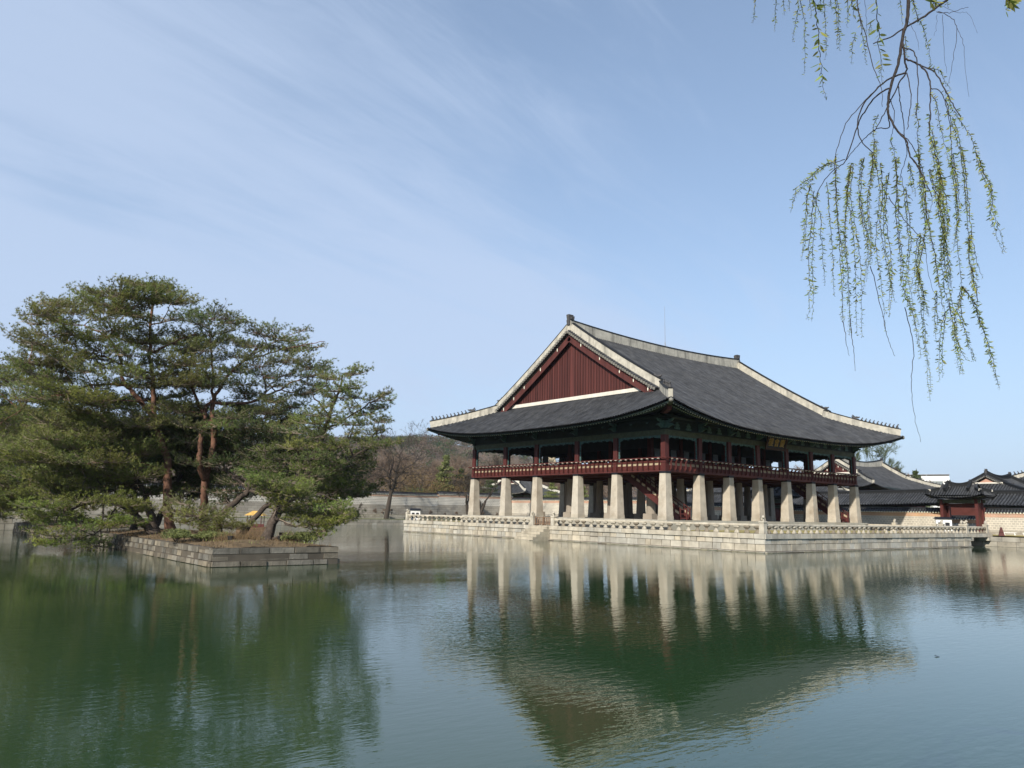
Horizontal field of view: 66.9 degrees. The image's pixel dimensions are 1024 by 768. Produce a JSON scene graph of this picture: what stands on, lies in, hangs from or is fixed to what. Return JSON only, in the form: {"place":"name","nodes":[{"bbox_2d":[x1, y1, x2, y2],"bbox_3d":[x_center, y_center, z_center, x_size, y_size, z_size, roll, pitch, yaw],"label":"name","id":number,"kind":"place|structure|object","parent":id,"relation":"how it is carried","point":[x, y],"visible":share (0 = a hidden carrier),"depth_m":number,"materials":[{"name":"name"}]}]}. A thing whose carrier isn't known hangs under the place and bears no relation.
{"place":"outdoors","nodes":[
{"label":"outdoors","id":0,"kind":"place"},
{"bbox_2d":[20,520,130,527],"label":"island ground","id":1,"kind":"structure","parent":0,"point":[77,525],"depth_m":63.08,"materials":[{"name":"brown soil"}]},
{"bbox_2d":[0,401,66,522],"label":"pine tree","id":2,"kind":"object","parent":1,"relation":"on","point":[6,510],"visible":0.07,"depth_m":64.92,"materials":[{"name":"green plant"}]},
{"bbox_2d":[0,357,112,522],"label":"pine tree","id":3,"kind":"object","parent":1,"relation":"on","point":[6,379],"visible":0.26,"depth_m":60.96,"materials":[{"name":"green plant"}]},
{"bbox_2d":[20,519,140,527],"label":"dry grass","id":4,"kind":"structure","parent":1,"relation":"on","point":[59,526],"depth_m":65.83,"materials":[{"name":"brown plant"}]},
{"bbox_2d":[105,528,329,547],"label":"ground","id":5,"kind":"structure","parent":0,"point":[244,543],"depth_m":37.86,"materials":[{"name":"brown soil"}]},
{"bbox_2d":[1,485,160,550],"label":"pine tree","id":6,"kind":"object","parent":5,"relation":"on","point":[38,515],"visible":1,"depth_m":44.74,"materials":[{"name":"green plant"}]},
{"bbox_2d":[0,421,179,530],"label":"pine tree","id":7,"kind":"object","parent":5,"relation":"on","point":[47,482],"visible":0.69,"depth_m":48.67,"materials":[{"name":"green plant"}]},
{"bbox_2d":[0,272,225,530],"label":"pine tree","id":8,"kind":"object","parent":5,"relation":"on","point":[67,419],"visible":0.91,"depth_m":48.78,"materials":[{"name":"green plant"}]},
{"bbox_2d":[69,413,240,530],"bbox_3d":[-25.514,6.056,54.793,12.428,8.866,10.315,9,-12,-39],"label":"pine tree","id":9,"kind":"object","parent":5,"relation":"on","point":[174,482],"visible":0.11,"depth_m":53.82,"materials":[{"name":"green plant"}]},
{"bbox_2d":[176,530,231,541],"bbox_3d":[-15.512,7.615,38.929,2.701,0.718,1.783,9,-12,-39],"label":"pine shrub","id":10,"kind":"object","parent":5,"relation":"on","point":[200,536],"visible":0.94,"depth_m":38.71,"materials":[{"name":"green plant"}]},
{"bbox_2d":[151,490,258,531],"bbox_3d":[-18.462,7.712,45.685,4.347,3.008,6.756,21,-22,-64],"label":"pine tree","id":11,"kind":"object","parent":5,"relation":"on","point":[188,511],"visible":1,"depth_m":45.35,"materials":[{"name":"green plant"}]},
{"bbox_2d":[125,394,315,526],"bbox_3d":[-20.550,5.489,54.914,13.223,10.187,9.408,9,-12,-39],"label":"pine tree","id":12,"kind":"object","parent":5,"relation":"on","point":[219,447],"visible":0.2,"depth_m":53.64,"materials":[{"name":"green plant"}]},
{"bbox_2d":[126,528,316,543],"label":"green grass","id":13,"kind":"structure","parent":5,"relation":"on","point":[249,540],"depth_m":38.37,"materials":[{"name":"green plant"}]},
{"bbox_2d":[208,528,248,542],"bbox_3d":[-13.819,7.464,38.452,2.503,0.744,2.556,6,-11,-28],"label":"dry bush","id":14,"kind":"object","parent":5,"relation":"on","point":[226,537],"visible":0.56,"depth_m":38.34,"materials":[{"name":"brown plant"}]},
{"bbox_2d":[223,528,265,539],"bbox_3d":[-13.461,7.593,39.179,2.160,0.742,2.045,3,-10,-8],"label":"dry bush","id":15,"kind":"object","parent":5,"relation":"on","point":[253,531],"visible":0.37,"depth_m":39.17,"materials":[{"name":"brown plant"}]},
{"bbox_2d":[157,298,338,531],"bbox_3d":[-18.061,2.323,52.596,11.536,16.005,10.394,4,-10,-19],"label":"pine tree","id":16,"kind":"object","parent":5,"relation":"on","point":[293,349],"visible":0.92,"depth_m":51.30,"materials":[{"name":"green plant"}]},
{"bbox_2d":[127,410,376,532],"bbox_3d":[-17.200,6.255,52.116,16.343,8.167,8.596,0,-10,9],"label":"pine tree","id":17,"kind":"object","parent":5,"relation":"on","point":[238,497],"visible":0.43,"depth_m":50.94,"materials":[{"name":"green plant"}]},
{"bbox_2d":[237,467,358,541],"bbox_3d":[-11.039,6.371,40.246,6.029,4.120,5.153,3,-10,-13],"label":"pine tree","id":18,"kind":"object","parent":5,"relation":"on","point":[267,487],"visible":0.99,"depth_m":39.60,"materials":[{"name":"green plant"}]},
{"bbox_2d":[280,531,320,542],"bbox_3d":[-10.503,7.853,39.765,1.912,0.724,3.318,-1,-10,13],"label":"pine shrub","id":19,"kind":"object","parent":5,"relation":"on","point":[301,536],"visible":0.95,"depth_m":38.94,"materials":[{"name":"green plant"}]},
{"bbox_2d":[230,433,386,534],"bbox_3d":[-12.809,6.220,47.815,9.557,7.008,8.047,2,-9,-2],"label":"pine tree","id":20,"kind":"object","parent":5,"relation":"on","point":[357,490],"visible":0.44,"depth_m":47.08,"materials":[{"name":"green plant"}]},
{"bbox_2d":[261,360,404,537],"bbox_3d":[-10.292,3.799,45.219,7.823,10.877,6.425,4,-10,-14],"label":"pine tree","id":21,"kind":"object","parent":5,"relation":"on","point":[320,434],"visible":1,"depth_m":44.44,"materials":[{"name":"green plant"}]},
{"bbox_2d":[156,516,444,519],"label":"bank lawn","id":22,"kind":"structure","parent":0,"point":[358,518],"depth_m":128.60,"materials":[{"name":"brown plant"}]},
{"bbox_2d":[447,473,490,514],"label":"bare tree","id":23,"kind":"object","parent":22,"relation":"on","point":[468,476],"visible":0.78,"depth_m":143.82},
{"bbox_2d":[480,454,516,514],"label":"bare tree","id":24,"kind":"object","parent":22,"relation":"on","point":[492,491],"visible":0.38,"depth_m":145.85,"materials":[{"name":"brown plant"}]},
{"bbox_2d":[7,416,646,496],"bbox_3d":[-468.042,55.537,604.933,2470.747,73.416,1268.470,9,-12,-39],"label":"hill","id":25,"kind":"structure","parent":0,"point":[516,459],"depth_m":577.29,"materials":[{"name":"brown plant"}]},
{"bbox_2d":[417,460,440,481],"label":"bare tree","id":26,"kind":"object","parent":25,"relation":"on","point":[425,468],"visible":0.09,"depth_m":245.28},
{"bbox_2d":[211,511,459,515],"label":"bank","id":27,"kind":"structure","parent":0,"point":[361,514],"depth_m":137.12,"materials":[{"name":"grey stone"}]},
{"bbox_2d":[7,477,437,514],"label":"palace wall","id":28,"kind":"structure","parent":27,"relation":"on","point":[403,502],"depth_m":144.84,"materials":[{"name":"grey stone"}]},
{"bbox_2d":[437,491,512,517],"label":"palace wall","id":29,"kind":"structure","parent":27,"relation":"on","point":[450,503],"depth_m":157.18,"materials":[{"name":"grey stone"}]},
{"bbox_2d":[512,497,646,516],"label":"palace wall","id":30,"kind":"structure","parent":27,"relation":"on","point":[520,506],"depth_m":156.06,"materials":[{"name":"beige stone"}]},
{"bbox_2d":[0,525,1023,767],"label":"water","id":31,"kind":"structure","parent":0,"point":[386,647],"depth_m":14.53,"materials":[{"name":"green liquid"}]},
{"bbox_2d":[13,522,143,538],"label":"island wall","id":32,"kind":"structure","parent":31,"relation":"in","point":[16,525],"depth_m":61.70,"materials":[{"name":"stone"}]},
{"bbox_2d":[95,532,339,567],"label":"island wall","id":33,"kind":"structure","parent":31,"relation":"in","point":[206,556],"depth_m":37.04,"materials":[{"name":"stone"}]},
{"bbox_2d":[160,528,191,541],"bbox_3d":[-16.948,7.579,38.999,1.551,0.728,1.475,9,-12,-39],"label":"pine shrub","id":34,"kind":"object","parent":33,"relation":"on","point":[171,532],"visible":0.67,"depth_m":38.91,"materials":[{"name":"green plant"}]},
{"bbox_2d":[236,511,267,530],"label":"canopy boat","id":35,"kind":"object","parent":31,"relation":"on","point":[260,527],"visible":0.41,"depth_m":87.46,"materials":[{"name":"brown wood"}]},
{"bbox_2d":[511,526,549,540],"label":"stone steps","id":36,"kind":"structure","parent":31,"relation":"in","point":[535,533],"depth_m":77.40,"materials":[{"name":"stone"}]},
{"bbox_2d":[402,515,972,553],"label":"stone terrace","id":37,"kind":"structure","parent":31,"relation":"in","point":[744,542],"depth_m":70.97,"materials":[{"name":"stone"}]},
{"bbox_2d":[410,508,420,519],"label":"lamp housing","id":38,"kind":"object","parent":37,"relation":"on","point":[415,510],"visible":0.61,"depth_m":100.03,"materials":[{"name":"white paint"}]},
{"bbox_2d":[405,509,536,524],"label":"stone balustrade","id":39,"kind":"object","parent":37,"relation":"on","point":[531,519],"visible":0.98,"depth_m":87.55,"materials":[{"name":"stone"}]},
{"bbox_2d":[534,516,550,525],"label":"wooden barrier","id":40,"kind":"object","parent":37,"relation":"on","point":[543,520],"visible":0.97,"depth_m":79.12,"materials":[{"name":"brown wood"}]},
{"bbox_2d":[551,512,767,533],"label":"stone balustrade","id":41,"kind":"object","parent":37,"relation":"on","point":[761,527],"visible":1,"depth_m":66.53,"materials":[{"name":"stone"}]},
{"bbox_2d":[426,314,904,522],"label":"pavilion","id":42,"kind":"structure","parent":37,"relation":"on","point":[657,425],"depth_m":83.58,"materials":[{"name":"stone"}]},
{"bbox_2d":[543,456,547,465],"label":"door leaf","id":43,"kind":"structure","parent":42,"relation":"in","point":[545,458],"depth_m":91.43,"materials":[{"name":"paper"}]},
{"bbox_2d":[559,457,563,464],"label":"door leaf","id":44,"kind":"structure","parent":42,"relation":"in","point":[561,459],"depth_m":93.01,"materials":[{"name":"paper"}]},
{"bbox_2d":[654,448,659,460],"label":"door leaf","id":45,"kind":"structure","parent":42,"relation":"in","point":[656,451],"depth_m":78.44,"materials":[{"name":"paper"}]},
{"bbox_2d":[671,450,676,460],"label":"door leaf","id":46,"kind":"structure","parent":42,"relation":"in","point":[673,453],"depth_m":80.14,"materials":[{"name":"paper"}]},
{"bbox_2d":[684,451,688,461],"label":"door leaf","id":47,"kind":"structure","parent":42,"relation":"in","point":[686,454],"depth_m":81.46,"materials":[{"name":"paper"}]},
{"bbox_2d":[713,454,717,464],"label":"door leaf","id":48,"kind":"structure","parent":42,"relation":"in","point":[715,457],"depth_m":84.58,"materials":[{"name":"paper"}]},
{"bbox_2d":[741,457,745,466],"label":"door leaf","id":49,"kind":"structure","parent":42,"relation":"in","point":[743,460],"depth_m":87.84,"materials":[{"name":"paper"}]},
{"bbox_2d":[765,436,787,451],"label":"name plaque","id":50,"kind":"object","parent":42,"relation":"hanging from","point":[776,443],"visible":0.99,"depth_m":80.73,"materials":[{"name":"black paint"}]},
{"bbox_2d":[448,521,914,532],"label":"terrace lawn","id":51,"kind":"structure","parent":37,"relation":"on","point":[772,531],"depth_m":74.05,"materials":[{"name":"green plant"}]},
{"bbox_2d":[767,520,968,533],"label":"stone balustrade","id":52,"kind":"object","parent":37,"relation":"on","point":[964,527],"visible":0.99,"depth_m":69.33,"materials":[{"name":"stone"}]},
{"bbox_2d":[868,519,937,531],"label":"stone balustrade","id":53,"kind":"object","parent":37,"relation":"on","point":[934,523],"visible":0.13,"depth_m":88.35,"materials":[{"name":"stone"}]},
{"bbox_2d":[0,0,1023,490],"label":"sky","id":54,"kind":"structure","parent":0,"point":[432,188],"materials":[{"name":"blue"}]},
{"bbox_2d":[1,512,1023,537],"bbox_3d":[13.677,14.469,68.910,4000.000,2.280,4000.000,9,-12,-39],"label":"ground","id":55,"kind":"structure","parent":0,"point":[94,515],"depth_m":109.06,"materials":[{"name":"soil"}]},
{"bbox_2d":[0,517,460,529],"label":"bank wall","id":56,"kind":"structure","parent":55,"relation":"on","point":[8,524],"depth_m":118.63,"materials":[{"name":"stone"}]},
{"bbox_2d":[173,512,449,519],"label":"terrace wall","id":57,"kind":"structure","parent":55,"relation":"on","point":[362,516],"depth_m":136.01,"materials":[{"name":"stone"}]},
{"bbox_2d":[4,406,676,497],"bbox_3d":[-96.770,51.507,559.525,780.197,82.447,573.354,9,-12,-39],"label":"bare wood","id":58,"kind":"object","parent":55,"relation":"on","point":[451,446],"visible":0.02,"depth_m":572.91,"materials":[{"name":"brown plant"}]},
{"bbox_2d":[356,475,379,488],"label":"bare tree","id":59,"kind":"object","parent":55,"relation":"on","point":[370,480],"visible":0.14,"depth_m":167.85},
{"bbox_2d":[357,455,383,490],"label":"bare tree","id":60,"kind":"object","parent":55,"relation":"on","point":[378,463],"visible":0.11,"depth_m":171.46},
{"bbox_2d":[362,470,396,490],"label":"bare tree","id":61,"kind":"object","parent":55,"relation":"on","point":[381,473],"visible":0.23,"depth_m":171.31,"materials":[{"name":"brown plant"}]},
{"bbox_2d":[370,448,406,486],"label":"bare tree","id":62,"kind":"object","parent":55,"relation":"on","point":[384,467],"visible":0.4,"depth_m":187.59,"materials":[{"name":"brown plant"}]},
{"bbox_2d":[380,452,410,489],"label":"bare tree","id":63,"kind":"object","parent":55,"relation":"on","point":[398,458],"visible":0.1,"depth_m":205.75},
{"bbox_2d":[347,419,450,518],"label":"bare tree","id":64,"kind":"object","parent":55,"relation":"on","point":[392,486],"visible":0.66,"depth_m":136.27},
{"bbox_2d":[380,451,425,491],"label":"bare tree","id":65,"kind":"object","parent":55,"relation":"on","point":[417,472],"visible":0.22,"depth_m":206.87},
{"bbox_2d":[392,463,422,491],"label":"bare tree","id":66,"kind":"object","parent":55,"relation":"on","point":[405,481],"visible":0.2,"depth_m":180.32,"materials":[{"name":"brown plant"}]},
{"bbox_2d":[398,456,423,490],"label":"bare tree","id":67,"kind":"object","parent":55,"relation":"on","point":[410,473],"visible":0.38,"depth_m":179.26,"materials":[{"name":"brown plant"}]},
{"bbox_2d":[400,485,430,492],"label":"bush","id":68,"kind":"object","parent":55,"relation":"on","point":[416,490],"visible":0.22,"depth_m":159.57,"materials":[{"name":"brown plant"}]},
{"bbox_2d":[380,460,451,492],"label":"bush","id":69,"kind":"object","parent":55,"relation":"on","point":[419,484],"visible":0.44,"depth_m":161.10,"materials":[{"name":"brown plant"}]},
{"bbox_2d":[404,475,445,492],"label":"bush","id":70,"kind":"object","parent":55,"relation":"on","point":[424,486],"visible":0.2,"depth_m":163.56,"materials":[{"name":"brown plant"}]},
{"bbox_2d":[416,458,455,487],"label":"bare tree","id":71,"kind":"object","parent":55,"relation":"on","point":[428,470],"visible":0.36,"depth_m":174.10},
{"bbox_2d":[427,454,456,492],"label":"pine tree","id":72,"kind":"object","parent":55,"relation":"on","point":[446,461],"visible":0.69,"depth_m":166.24,"materials":[{"name":"green plant"}]},
{"bbox_2d":[431,452,471,489],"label":"bare tree","id":73,"kind":"object","parent":55,"relation":"on","point":[459,461],"visible":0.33,"depth_m":182.08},
{"bbox_2d":[422,469,484,492],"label":"bush","id":74,"kind":"object","parent":55,"relation":"on","point":[448,484],"visible":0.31,"depth_m":164.48,"materials":[{"name":"brown plant"}]},
{"bbox_2d":[445,478,465,491],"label":"bush","id":75,"kind":"object","parent":55,"relation":"on","point":[457,487],"visible":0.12,"depth_m":163.74,"materials":[{"name":"brown plant"}]},
{"bbox_2d":[453,468,469,490],"label":"pine tree","id":76,"kind":"object","parent":55,"relation":"on","point":[457,476],"visible":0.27,"depth_m":170.56,"materials":[{"name":"green plant"}]},
{"bbox_2d":[449,453,481,480],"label":"bare tree","id":77,"kind":"object","parent":55,"relation":"on","point":[469,462],"visible":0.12,"depth_m":209.34,"materials":[{"name":"brown plant"}]},
{"bbox_2d":[452,470,483,486],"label":"bare tree","id":78,"kind":"object","parent":55,"relation":"on","point":[469,474],"visible":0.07,"depth_m":182.81,"materials":[{"name":"brown plant"}]},
{"bbox_2d":[480,479,499,492],"label":"pine tree","id":79,"kind":"object","parent":55,"relation":"on","point":[491,481],"visible":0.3,"depth_m":176.61,"materials":[{"name":"green plant"}]},
{"bbox_2d":[481,456,515,483],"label":"bare tree","id":80,"kind":"object","parent":55,"relation":"on","point":[511,458],"visible":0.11,"depth_m":217.20,"materials":[{"name":"brown plant"}]},
{"bbox_2d":[479,480,559,497],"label":"palace hall","id":81,"kind":"structure","parent":55,"relation":"on","point":[520,489],"depth_m":186.18,"materials":[{"name":"tile"}]},
{"bbox_2d":[543,483,557,497],"label":"pine tree","id":82,"kind":"object","parent":55,"relation":"on","point":[550,493],"visible":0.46,"depth_m":163.86,"materials":[{"name":"green plant"}]},
{"bbox_2d":[583,486,588,496],"label":"pine tree","id":83,"kind":"object","parent":55,"relation":"on","point":[585,492],"visible":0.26,"depth_m":165.36,"materials":[{"name":"green plant"}]},
{"bbox_2d":[687,502,751,518],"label":"palace wall","id":84,"kind":"structure","parent":55,"relation":"on","point":[717,507],"depth_m":125.05,"materials":[{"name":"beige stone"}]},
{"bbox_2d":[686,486,848,491],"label":"corridor building","id":85,"kind":"structure","parent":55,"relation":"on","point":[825,488],"depth_m":128.26,"materials":[{"name":"tile"}]},
{"bbox_2d":[743,487,801,504],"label":"palace gate","id":86,"kind":"structure","parent":55,"relation":"on","point":[777,493],"depth_m":114.97,"materials":[{"name":"tile"}]},
{"bbox_2d":[676,488,964,520],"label":"corridor building","id":87,"kind":"structure","parent":55,"relation":"on","point":[895,498],"depth_m":113.73,"materials":[{"name":"tile"}]},
{"bbox_2d":[793,506,940,531],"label":"palace wall","id":88,"kind":"structure","parent":55,"relation":"on","point":[904,515],"depth_m":103.61,"materials":[{"name":"beige brick"}]},
{"bbox_2d":[855,441,900,467],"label":"tree","id":89,"kind":"object","parent":55,"relation":"on","point":[881,453],"visible":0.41,"depth_m":177.06,"materials":[{"name":"green plant"}]},
{"bbox_2d":[814,458,942,506],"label":"palace hall","id":90,"kind":"structure","parent":55,"relation":"on","point":[880,474],"depth_m":139.34,"materials":[{"name":"tile"}]},
{"bbox_2d":[751,0,1021,441],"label":"willow tree","id":91,"kind":"object","parent":55,"relation":"on","point":[1011,4],"visible":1,"depth_m":3.00,"materials":[{"name":"green plant"}]},
{"bbox_2d":[888,458,903,472],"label":"tree","id":92,"kind":"object","parent":55,"relation":"on","point":[898,467],"visible":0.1,"depth_m":181.55,"materials":[{"name":"green plant"}]},
{"bbox_2d":[911,469,932,506],"label":"fir tree","id":93,"kind":"object","parent":55,"relation":"on","point":[915,474],"visible":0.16,"depth_m":158.76,"materials":[{"name":"green plant"}]},
{"bbox_2d":[924,479,996,531],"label":"palace gate","id":94,"kind":"structure","parent":55,"relation":"on","point":[970,490],"depth_m":95.51,"materials":[{"name":"tile"}]},
{"bbox_2d":[951,515,984,531],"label":"court wall","id":95,"kind":"structure","parent":55,"relation":"on","point":[957,519],"depth_m":101.91,"materials":[{"name":"grey brick"}]},
{"bbox_2d":[931,469,1023,515],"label":"palace hall","id":96,"kind":"structure","parent":55,"relation":"on","point":[987,479],"depth_m":113.77,"materials":[{"name":"wood"}]},
{"bbox_2d":[971,533,992,540],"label":"stone bridge","id":97,"kind":"structure","parent":55,"relation":"on","point":[982,536],"depth_m":86.77,"materials":[{"name":"stone"}]},
{"bbox_2d":[938,520,962,531],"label":"stone balustrade","id":98,"kind":"object","parent":97,"relation":"on","point":[942,524],"visible":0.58,"depth_m":85.91,"materials":[{"name":"stone"}]},
{"bbox_2d":[968,521,988,532],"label":"stone balustrade","id":99,"kind":"object","parent":97,"relation":"on","point":[984,528],"visible":0.94,"depth_m":86.20,"materials":[{"name":"stone"}]},
{"bbox_2d":[971,537,1023,547],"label":"bank wall","id":100,"kind":"structure","parent":55,"relation":"on","point":[1006,542],"depth_m":86.25,"materials":[{"name":"stone"}]},
{"bbox_2d":[972,490,1023,507],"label":"corridor building","id":101,"kind":"structure","parent":55,"relation":"on","point":[1008,499],"depth_m":101.26,"materials":[{"name":"tile"}]},
{"bbox_2d":[984,508,1023,535],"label":"palace wall","id":102,"kind":"structure","parent":55,"relation":"on","point":[1008,519],"depth_m":93.18,"materials":[{"name":"beige brick"}]},
{"bbox_2d":[1013,470,1023,479],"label":"palace hall","id":103,"kind":"structure","parent":55,"relation":"on","point":[1020,475],"depth_m":127.74,"materials":[{"name":"tile"}]},
{"bbox_2d":[906,474,948,506],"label":"office block","id":104,"kind":"structure","parent":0,"point":[940,478],"depth_m":221.98,"materials":[{"name":"white paint"}]},
{"bbox_2d":[993,535,1023,536],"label":"shore lawn","id":105,"kind":"structure","parent":0,"point":[1012,535],"depth_m":89.15,"materials":[{"name":"green plant"}]},
{"bbox_2d":[933,517,952,531],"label":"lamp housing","id":106,"kind":"object","parent":105,"relation":"on","point":[947,521],"visible":0.46,"depth_m":93.02,"materials":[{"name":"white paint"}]},
{"bbox_2d":[998,527,1004,535],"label":"barrier board","id":107,"kind":"object","parent":105,"relation":"on","point":[1001,532],"visible":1,"depth_m":86.77,"materials":[{"name":"red"}]}
]}

